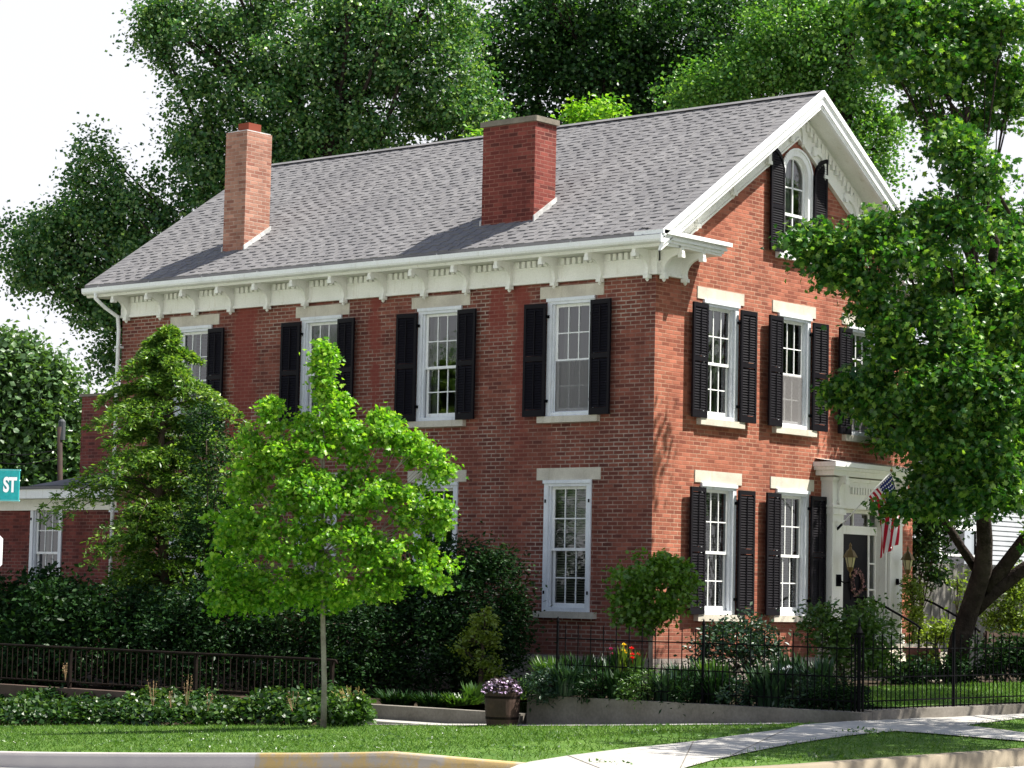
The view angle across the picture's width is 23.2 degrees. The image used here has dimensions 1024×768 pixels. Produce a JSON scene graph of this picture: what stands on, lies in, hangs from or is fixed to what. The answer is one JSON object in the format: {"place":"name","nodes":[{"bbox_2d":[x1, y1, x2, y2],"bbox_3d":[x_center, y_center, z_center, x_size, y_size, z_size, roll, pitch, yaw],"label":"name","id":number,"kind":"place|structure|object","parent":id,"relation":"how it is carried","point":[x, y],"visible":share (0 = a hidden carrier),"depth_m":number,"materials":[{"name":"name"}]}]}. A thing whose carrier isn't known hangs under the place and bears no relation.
{"place":"outdoors","nodes":[
{"label":"outdoors","id":0,"kind":"place"},
{"bbox_2d":[0,657,1019,708],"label":"yard","id":1,"kind":"structure","parent":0,"point":[242,695],"depth_m":44.42,"materials":[{"name":"green plant"}]},
{"bbox_2d":[0,551,107,684],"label":"arching shrub","id":2,"kind":"object","parent":1,"relation":"on","point":[13,587],"visible":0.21,"depth_m":44.75,"materials":[{"name":"green plant"}]},
{"bbox_2d":[0,561,193,689],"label":"arching shrub","id":3,"kind":"object","parent":1,"relation":"on","point":[75,618],"visible":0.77,"depth_m":42.96,"materials":[{"name":"green plant"}]},
{"bbox_2d":[35,320,273,678],"bbox_3d":[-6.392,2.140,45.482,4.300,6.586,4.459,-3,-6,40],"label":"hemlock tree","id":4,"kind":"object","parent":1,"relation":"on","point":[161,355],"visible":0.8,"depth_m":45.01,"materials":[{"name":"green plant"}]},
{"bbox_2d":[113,394,307,694],"bbox_3d":[-4.960,2.922,42.786,3.339,5.595,3.237,1,-5,6],"label":"yew shrub","id":5,"kind":"object","parent":1,"relation":"on","point":[209,635],"visible":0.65,"depth_m":42.31,"materials":[{"name":"green plant"}]},
{"bbox_2d":[0,0,525,392],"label":"shade tree","id":6,"kind":"object","parent":1,"relation":"on","point":[333,60],"visible":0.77,"depth_m":63.34,"materials":[{"name":"green plant"}]},
{"bbox_2d":[241,575,442,696],"bbox_3d":[-2.878,4.447,41.877,3.311,2.527,3.075,-3,-6,40],"label":"yew shrub","id":7,"kind":"object","parent":1,"relation":"on","point":[358,668],"visible":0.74,"depth_m":41.59,"materials":[{"name":"green plant"}]},
{"bbox_2d":[369,688,419,705],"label":"garden plant","id":8,"kind":"object","parent":1,"relation":"on","point":[392,698],"visible":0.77,"depth_m":37.99,"materials":[{"name":"green plant"}]},
{"bbox_2d":[404,691,461,707],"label":"garden plant","id":9,"kind":"object","parent":1,"relation":"on","point":[428,700],"visible":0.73,"depth_m":37.78,"materials":[{"name":"green plant"}]},
{"bbox_2d":[345,516,555,699],"bbox_3d":[-1.113,3.969,42.461,3.439,3.477,3.051,-3,-6,40],"label":"yew shrub","id":10,"kind":"object","parent":1,"relation":"on","point":[433,626],"visible":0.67,"depth_m":42.09,"materials":[{"name":"green plant"}]},
{"bbox_2d":[433,691,484,709],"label":"garden plant","id":11,"kind":"object","parent":1,"relation":"on","point":[462,701],"visible":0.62,"depth_m":37.77,"materials":[{"name":"green plant"}]},
{"bbox_2d":[460,680,483,709],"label":"garden plant","id":12,"kind":"object","parent":1,"relation":"on","point":[471,690],"visible":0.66,"depth_m":37.91,"materials":[{"name":"green plant"}]},
{"bbox_2d":[446,604,508,686],"bbox_3d":[-0.549,4.413,41.226,0.936,1.567,0.867,-3,-6,40],"label":"golden shrub","id":13,"kind":"object","parent":1,"relation":"on","point":[470,637],"visible":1,"depth_m":41.15,"materials":[{"name":"green plant"}]},
{"bbox_2d":[0,90,976,709],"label":"brick house","id":14,"kind":"structure","parent":1,"relation":"on","point":[586,352],"depth_m":45.98,"materials":[{"name":"brick"}]},
{"bbox_2d":[28,510,62,588],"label":"window","id":15,"kind":"structure","parent":14,"relation":"in","point":[34,554],"depth_m":54.81,"materials":[{"name":"paint"}]},
{"bbox_2d":[158,314,224,436],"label":"window","id":16,"kind":"structure","parent":14,"relation":"in","point":[201,324],"depth_m":50.16,"materials":[{"name":"paint"}]},
{"bbox_2d":[278,303,354,431],"bbox_3d":[-3.624,-0.297,48.208,1.956,2.440,0.495,-3,-6,40],"label":"window","id":17,"kind":"structure","parent":14,"relation":"in","point":[321,315],"depth_m":48.40,"materials":[{"name":"paint"}]},
{"bbox_2d":[295,473,341,576],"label":"window","id":18,"kind":"structure","parent":14,"relation":"in","point":[313,567],"depth_m":47.97,"materials":[{"name":"paint"}]},
{"bbox_2d":[394,293,476,427],"bbox_3d":[-1.286,-0.413,46.253,1.957,2.440,0.495,-3,-6,40],"label":"window","id":19,"kind":"structure","parent":14,"relation":"in","point":[405,396],"depth_m":46.40,"materials":[{"name":"paint"}]},
{"bbox_2d":[407,470,466,611],"bbox_3d":[-1.334,2.917,45.998,1.440,2.640,0.427,-3,-6,40],"label":"window","id":20,"kind":"structure","parent":14,"relation":"in","point":[461,474],"depth_m":45.79,"materials":[{"name":"paint"}]},
{"bbox_2d":[522,282,611,423],"bbox_3d":[1.095,-0.530,44.264,1.957,2.440,0.492,-3,-6,40],"label":"window","id":21,"kind":"structure","parent":14,"relation":"in","point":[577,389],"depth_m":44.32,"materials":[{"name":"paint"}]},
{"bbox_2d":[533,467,600,618],"bbox_3d":[1.016,2.796,43.972,1.440,2.640,0.335,-3,-6,40],"label":"window","id":22,"kind":"structure","parent":14,"relation":"in","point":[579,478],"depth_m":44.07,"materials":[{"name":"paint"}]},
{"bbox_2d":[688,470,755,621],"bbox_3d":[3.561,2.875,44.271,0.477,2.640,1.959,-3,-6,40],"label":"window","id":23,"kind":"structure","parent":14,"relation":"in","point":[716,483],"depth_m":44.49,"materials":[{"name":"paint"}]},
{"bbox_2d":[691,286,757,428],"bbox_3d":[3.629,-0.453,44.553,0.473,2.440,1.959,-3,-6,40],"label":"window","id":24,"kind":"structure","parent":14,"relation":"in","point":[719,302],"depth_m":44.77,"materials":[{"name":"paint"}]},
{"bbox_2d":[765,476,826,621],"bbox_3d":[5.070,3.058,46.069,0.472,2.640,1.959,-3,-6,40],"label":"window","id":25,"kind":"structure","parent":14,"relation":"in","point":[788,489],"depth_m":46.28,"materials":[{"name":"paint"}]},
{"bbox_2d":[767,300,828,436],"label":"window","id":26,"kind":"structure","parent":14,"relation":"in","point":[788,392],"depth_m":46.46,"materials":[{"name":"paint"}]},
{"bbox_2d":[769,148,827,260],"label":"window","id":27,"kind":"structure","parent":14,"relation":"in","point":[814,187],"depth_m":46.70,"materials":[{"name":"white paint"}]},
{"bbox_2d":[838,542,857,583],"bbox_3d":[6.260,3.342,46.624,0.391,0.772,0.264,0,-5,16],"label":"wall lantern","id":28,"kind":"object","parent":14,"relation":"attached to","point":[850,555],"depth_m":46.57,"materials":[{"name":"black metal"}]},
{"bbox_2d":[843,534,867,640],"bbox_3d":[6.418,3.879,47.552,0.100,2.040,1.260,-3,-6,40],"label":"door","id":29,"kind":"structure","parent":14,"relation":"in","point":[859,542],"depth_m":47.74,"materials":[{"name":"black paint"}]},
{"bbox_2d":[850,567,865,599],"bbox_3d":[6.596,3.804,47.671,0.095,0.618,0.538,-3,-6,40],"label":"wreath","id":30,"kind":"object","parent":14,"relation":"attached to","point":[854,573],"visible":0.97,"depth_m":47.63,"materials":[{"name":"red plant"}]},
{"bbox_2d":[838,313,893,443],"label":"window","id":31,"kind":"structure","parent":14,"relation":"in","point":[845,347],"depth_m":47.61,"materials":[{"name":"paint"}]},
{"bbox_2d":[837,469,899,557],"bbox_3d":[6.607,2.404,46.435,1.310,1.667,0.143,-2,-6,37],"label":"flag","id":32,"kind":"object","parent":14,"relation":"attached to","point":[889,540],"visible":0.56,"depth_m":46.20,"materials":[{"name":"multicoloured fabric"}]},
{"bbox_2d":[854,597,923,645],"bbox_3d":[6.970,4.686,46.219,1.514,1.472,0.038,-3,-6,40],"label":"handrail","id":33,"kind":"object","parent":14,"relation":"on","point":[905,618],"visible":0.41,"depth_m":46.08,"materials":[{"name":"black metal"}]},
{"bbox_2d":[896,546,914,584],"bbox_3d":[7.582,3.502,48.196,0.391,0.772,0.264,0,-5,16],"label":"wall lantern","id":34,"kind":"object","parent":14,"relation":"attached to","point":[907,558],"depth_m":48.14,"materials":[{"name":"black metal"}]},
{"bbox_2d":[913,598,980,664],"bbox_3d":[8.286,4.845,47.783,1.514,1.472,0.038,-3,-6,40],"label":"handrail","id":35,"kind":"object","parent":14,"relation":"on","point":[953,614],"visible":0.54,"depth_m":47.79,"materials":[{"name":"black metal"}]},
{"bbox_2d":[517,679,534,712],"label":"garden plant","id":36,"kind":"object","parent":1,"relation":"on","point":[522,709],"visible":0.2,"depth_m":35.89,"materials":[{"name":"green plant"}]},
{"bbox_2d":[459,91,632,137],"bbox_3d":[0.615,-0.349,59.409,4.306,13.478,2.326,1,-5,-3],"label":"young tree","id":37,"kind":"object","parent":1,"relation":"on","point":[600,111],"visible":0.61,"depth_m":59.73,"materials":[{"name":"green plant"}]},
{"bbox_2d":[527,653,573,680],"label":"garden plant","id":38,"kind":"object","parent":1,"relation":"on","point":[538,663],"visible":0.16,"depth_m":36.85,"materials":[{"name":"green plant"}]},
{"bbox_2d":[560,652,604,689],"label":"garden plant","id":39,"kind":"object","parent":1,"relation":"on","point":[587,661],"visible":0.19,"depth_m":36.88,"materials":[{"name":"green plant"}]},
{"bbox_2d":[593,654,617,683],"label":"garden plant","id":40,"kind":"object","parent":1,"relation":"on","point":[611,668],"visible":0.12,"depth_m":37.26,"materials":[{"name":"green plant"}]},
{"bbox_2d":[605,648,619,665],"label":"magenta flower","id":41,"kind":"object","parent":40,"relation":"on","point":[612,660],"visible":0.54,"depth_m":37.45,"materials":[{"name":"green plant"}]},
{"bbox_2d":[437,0,789,135],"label":"shade tree","id":42,"kind":"object","parent":1,"relation":"on","point":[562,57],"visible":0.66,"depth_m":68.86,"materials":[{"name":"green plant"}]},
{"bbox_2d":[594,547,705,677],"bbox_3d":[2.243,3.717,40.235,1.710,2.203,1.547,-3,-6,40],"label":"ornamental tree","id":43,"kind":"object","parent":1,"relation":"on","point":[636,595],"visible":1,"depth_m":40.12,"materials":[{"name":"green plant"}]},
{"bbox_2d":[673,601,800,682],"bbox_3d":[3.608,4.153,39.471,1.685,1.444,1.658,-3,-6,40],"label":"rose bush","id":44,"kind":"object","parent":1,"relation":"on","point":[757,638],"visible":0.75,"depth_m":39.32,"materials":[{"name":"green plant"}]},
{"bbox_2d":[760,0,1023,663],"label":"street tree","id":45,"kind":"object","parent":1,"relation":"on","point":[954,398],"visible":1,"depth_m":41.01,"materials":[{"name":"green plant"}]},
{"bbox_2d":[869,649,941,684],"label":"garden shrub","id":46,"kind":"object","parent":1,"relation":"on","point":[914,662],"visible":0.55,"depth_m":43.80,"materials":[{"name":"green plant"}]},
{"bbox_2d":[894,574,932,644],"bbox_3d":[7.727,4.617,48.042,0.812,1.951,0.836,2,-5,-10],"label":"cone evergreen","id":47,"kind":"object","parent":1,"relation":"on","point":[915,614],"visible":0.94,"depth_m":47.94,"materials":[{"name":"green plant"}]},
{"bbox_2d":[902,647,940,664],"bbox_3d":[7.537,5.136,45.992,0.700,0.560,0.700,-3,-6,40],"label":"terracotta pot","id":48,"kind":"object","parent":1,"relation":"on","point":[913,651],"visible":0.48,"depth_m":45.75,"materials":[{"name":"ceramic"}]},
{"bbox_2d":[913,607,954,679],"bbox_3d":[7.802,4.713,45.409,0.978,1.328,0.829,-1,-5,23],"label":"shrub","id":49,"kind":"object","parent":1,"relation":"on","point":[941,632],"visible":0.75,"depth_m":45.46,"materials":[{"name":"green plant"}]},
{"bbox_2d":[912,495,975,643],"bbox_3d":[8.904,3.899,52.914,2.448,4.255,1.969,3,-5,-20],"label":"lilac bush","id":50,"kind":"object","parent":1,"relation":"on","point":[935,575],"visible":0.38,"depth_m":52.78,"materials":[{"name":"green plant"}]},
{"bbox_2d":[918,647,984,684],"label":"garden shrub","id":51,"kind":"object","parent":1,"relation":"on","point":[948,662],"visible":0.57,"depth_m":43.79,"materials":[{"name":"green plant"}]},
{"bbox_2d":[945,568,970,619],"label":"hydrangea","id":52,"kind":"object","parent":1,"relation":"on","point":[959,589],"visible":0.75,"depth_m":48.44,"materials":[{"name":"green plant"}]},
{"bbox_2d":[912,562,1023,666],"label":"wooden fence","id":53,"kind":"object","parent":1,"relation":"on","point":[943,596],"visible":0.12,"depth_m":54.64,"materials":[{"name":"grey wood"}]},
{"bbox_2d":[912,460,1023,566],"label":"white house","id":54,"kind":"structure","parent":1,"relation":"on","point":[1005,533],"depth_m":66.14,"materials":[{"name":"paint"}]},
{"bbox_2d":[976,560,1023,676],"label":"cone evergreen","id":55,"kind":"object","parent":1,"relation":"on","point":[1012,618],"visible":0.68,"depth_m":47.89,"materials":[{"name":"green plant"}]},
{"bbox_2d":[983,631,1023,681],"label":"garden bench","id":56,"kind":"object","parent":1,"relation":"on","point":[995,635],"visible":0.26,"depth_m":45.64,"materials":[{"name":"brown wood"}]},
{"bbox_2d":[0,716,1023,767],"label":"lawn","id":57,"kind":"structure","parent":0,"point":[877,743],"depth_m":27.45,"materials":[{"name":"green plant"}]},
{"bbox_2d":[0,710,320,725],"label":"ivy bank","id":58,"kind":"structure","parent":57,"relation":"on","point":[251,723],"depth_m":37.63,"materials":[{"name":"plant"}]},
{"bbox_2d":[0,680,352,725],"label":"ivy","id":59,"kind":"object","parent":58,"relation":"on","point":[40,705],"visible":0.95,"depth_m":38.34,"materials":[{"name":"green plant"}]},
{"bbox_2d":[192,336,468,727],"bbox_3d":[-2.507,2.058,34.775,3.792,5.483,1.973,1,-5,4],"label":"maple tree","id":60,"kind":"object","parent":57,"relation":"on","point":[279,456],"visible":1,"depth_m":34.68,"materials":[{"name":"green plant"}]},
{"bbox_2d":[308,685,377,726],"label":"coral bells","id":61,"kind":"object","parent":57,"relation":"on","point":[342,711],"visible":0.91,"depth_m":35.30,"materials":[{"name":"green plant"}]},
{"bbox_2d":[357,719,449,725],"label":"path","id":62,"kind":"structure","parent":57,"relation":"on","point":[384,721],"depth_m":35.71,"materials":[{"name":"concrete"}]},
{"bbox_2d":[0,0,1023,563],"label":"sky","id":63,"kind":"structure","parent":0,"point":[55,66],"materials":[{"name":"white"}]},
{"bbox_2d":[370,722,797,725],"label":"side path","id":64,"kind":"structure","parent":0,"point":[593,724],"depth_m":33.67,"materials":[{"name":"concrete"}]},
{"bbox_2d":[484,688,520,725],"bbox_3d":[-0.134,4.439,34.380,0.499,0.528,0.499,-3,-6,40],"label":"barrel planter","id":65,"kind":"object","parent":64,"relation":"on","point":[503,708],"visible":0.88,"depth_m":34.18,"materials":[{"name":"brown wood"}]},
{"bbox_2d":[481,677,523,694],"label":"purple flowers","id":66,"kind":"object","parent":65,"relation":"on","point":[499,684],"visible":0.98,"depth_m":34.25,"materials":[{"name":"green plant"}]},
{"bbox_2d":[511,713,1023,767],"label":"sidewalk","id":67,"kind":"structure","parent":0,"point":[665,756],"depth_m":26.30,"materials":[{"name":"concrete"}]},
{"bbox_2d":[606,691,1023,708],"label":"garden soil","id":68,"kind":"structure","parent":0,"point":[912,706],"depth_m":34.60,"materials":[{"name":"brown soil"}]},
{"bbox_2d":[512,655,564,711],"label":"garden plant","id":69,"kind":"object","parent":68,"relation":"on","point":[544,688],"visible":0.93,"depth_m":34.33,"materials":[{"name":"green plant"}]},
{"bbox_2d":[543,659,594,695],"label":"garden plant","id":70,"kind":"object","parent":68,"relation":"on","point":[559,673],"visible":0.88,"depth_m":34.13,"materials":[{"name":"green plant"}]},
{"bbox_2d":[563,660,617,706],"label":"garden plant","id":71,"kind":"object","parent":68,"relation":"on","point":[588,693],"visible":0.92,"depth_m":33.99,"materials":[{"name":"green plant"}]},
{"bbox_2d":[618,643,631,673],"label":"yellow flower","id":72,"kind":"object","parent":68,"relation":"on","point":[623,652],"visible":0.43,"depth_m":36.17,"materials":[{"name":"green plant"}]},
{"bbox_2d":[624,646,647,676],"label":"geranium","id":73,"kind":"object","parent":68,"relation":"on","point":[638,660],"visible":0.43,"depth_m":35.94,"materials":[{"name":"green plant"}]},
{"bbox_2d":[605,661,667,708],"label":"garden plant","id":74,"kind":"object","parent":68,"relation":"on","point":[632,689],"visible":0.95,"depth_m":33.54,"materials":[{"name":"green plant"}]},
{"bbox_2d":[642,668,686,701],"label":"garden plant","id":75,"kind":"object","parent":68,"relation":"on","point":[664,677],"visible":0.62,"depth_m":33.37,"materials":[{"name":"green plant"}]},
{"bbox_2d":[659,661,699,688],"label":"garden plant","id":76,"kind":"object","parent":68,"relation":"on","point":[677,667],"visible":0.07,"depth_m":35.86,"materials":[{"name":"green plant"}]},
{"bbox_2d":[659,666,710,715],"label":"garden plant","id":77,"kind":"object","parent":68,"relation":"on","point":[683,697],"visible":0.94,"depth_m":33.08,"materials":[{"name":"green plant"}]},
{"bbox_2d":[688,656,735,689],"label":"garden plant","id":78,"kind":"object","parent":68,"relation":"on","point":[718,665],"visible":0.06,"depth_m":35.80,"materials":[{"name":"green plant"}]},
{"bbox_2d":[691,664,740,704],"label":"garden plant","id":79,"kind":"object","parent":68,"relation":"on","point":[710,683],"visible":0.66,"depth_m":32.87,"materials":[{"name":"green plant"}]},
{"bbox_2d":[713,674,757,712],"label":"garden plant","id":80,"kind":"object","parent":68,"relation":"on","point":[739,701],"visible":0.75,"depth_m":32.63,"materials":[{"name":"green plant"}]},
{"bbox_2d":[745,659,795,676],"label":"garden plant","id":81,"kind":"object","parent":68,"relation":"on","point":[759,667],"visible":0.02,"depth_m":35.48,"materials":[{"name":"green plant"}]},
{"bbox_2d":[743,664,802,706],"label":"peony plant","id":82,"kind":"object","parent":68,"relation":"on","point":[759,678],"visible":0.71,"depth_m":32.33,"materials":[{"name":"green plant"}]},
{"bbox_2d":[772,669,825,708],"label":"garden plant","id":83,"kind":"object","parent":68,"relation":"on","point":[789,704],"visible":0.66,"depth_m":32.17,"materials":[{"name":"green plant"}]},
{"bbox_2d":[794,670,850,720],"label":"garden plant","id":84,"kind":"object","parent":68,"relation":"on","point":[825,685],"visible":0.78,"depth_m":31.96,"materials":[{"name":"green plant"}]},
{"bbox_2d":[822,671,880,710],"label":"garden plant","id":85,"kind":"object","parent":68,"relation":"on","point":[847,705],"visible":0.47,"depth_m":31.88,"materials":[{"name":"green plant"}]},
{"bbox_2d":[792,593,919,685],"bbox_3d":[5.565,4.151,40.504,2.143,1.557,1.505,1,-5,1],"label":"rose bush","id":86,"kind":"object","parent":68,"relation":"on","point":[825,623],"visible":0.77,"depth_m":40.34,"materials":[{"name":"green plant"}]},
{"bbox_2d":[961,625,1023,682],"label":"garden shrub","id":87,"kind":"object","parent":68,"relation":"on","point":[989,658],"visible":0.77,"depth_m":43.78,"materials":[{"name":"green plant"}]},
{"bbox_2d":[998,621,1023,681],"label":"garden shrub","id":88,"kind":"object","parent":68,"relation":"on","point":[1015,654],"visible":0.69,"depth_m":43.86,"materials":[{"name":"green plant"}]},
{"bbox_2d":[832,679,1023,707],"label":"front lawn","id":89,"kind":"structure","parent":0,"point":[933,703],"depth_m":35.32,"materials":[{"name":"green plant"}]},
{"bbox_2d":[768,651,814,692],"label":"garden plant","id":90,"kind":"object","parent":89,"relation":"on","point":[787,660],"visible":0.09,"depth_m":35.90,"materials":[{"name":"green plant"}]},
{"bbox_2d":[794,654,843,690],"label":"garden plant","id":91,"kind":"object","parent":89,"relation":"on","point":[826,664],"visible":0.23,"depth_m":34.87,"materials":[{"name":"green plant"}]},
{"bbox_2d":[893,725,1023,740],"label":"front walk","id":92,"kind":"structure","parent":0,"point":[968,730],"depth_m":29.32,"materials":[{"name":"concrete"}]},
{"bbox_3d":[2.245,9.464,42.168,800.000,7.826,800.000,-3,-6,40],"label":"ground","id":93,"kind":"structure","parent":0,"visible":0},
{"bbox_2d":[0,315,103,486],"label":"tree","id":94,"kind":"object","parent":93,"relation":"on","point":[39,395],"visible":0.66,"depth_m":108.57,"materials":[{"name":"green plant"}]},
{"bbox_2d":[57,419,65,480],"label":"utility pole","id":95,"kind":"object","parent":93,"relation":"on","point":[61,430],"visible":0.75,"depth_m":94.92,"materials":[{"name":"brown wood"}]},
{"bbox_2d":[0,684,330,723],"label":"brown base wall","id":96,"kind":"structure","parent":93,"relation":"on","point":[11,689],"depth_m":40.81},
{"bbox_2d":[0,643,337,692],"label":"railing","id":97,"kind":"object","parent":96,"relation":"on","point":[69,681],"visible":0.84,"depth_m":39.63,"materials":[{"name":"brown metal"}]},
{"bbox_2d":[372,704,526,723],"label":"wall","id":98,"kind":"structure","parent":93,"relation":"on","point":[429,714],"depth_m":35.80,"materials":[{"name":"concrete"}]},
{"bbox_2d":[0,748,1023,767],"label":"kerb","id":99,"kind":"structure","parent":93,"relation":"on","point":[1000,758],"depth_m":25.74,"materials":[{"name":"concrete"}]},
{"bbox_2d":[527,694,1023,723],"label":"retaining wall","id":100,"kind":"structure","parent":93,"relation":"on","point":[568,710],"depth_m":33.06,"materials":[{"name":"concrete"}]},
{"bbox_2d":[595,668,640,698],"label":"garden plant","id":101,"kind":"object","parent":100,"relation":"on","point":[611,680],"visible":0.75,"depth_m":33.77,"materials":[{"name":"green plant"}]},
{"bbox_2d":[556,617,1023,711],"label":"iron fence","id":102,"kind":"object","parent":100,"relation":"on","point":[859,633],"visible":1,"depth_m":32.78,"materials":[{"name":"black metal"}]},
{"bbox_2d":[645,0,923,204],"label":"shade tree","id":103,"kind":"object","parent":93,"relation":"on","point":[814,37],"visible":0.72,"depth_m":60.35,"materials":[{"name":"green plant"}]},
{"label":"crossing street","id":104,"kind":"structure","parent":0,"visible":0},
{"bbox_2d":[0,469,20,500],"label":"street sign","id":105,"kind":"object","parent":104,"relation":"on","point":[9,484],"visible":1,"depth_m":11.00,"materials":[{"name":"teal metal"}]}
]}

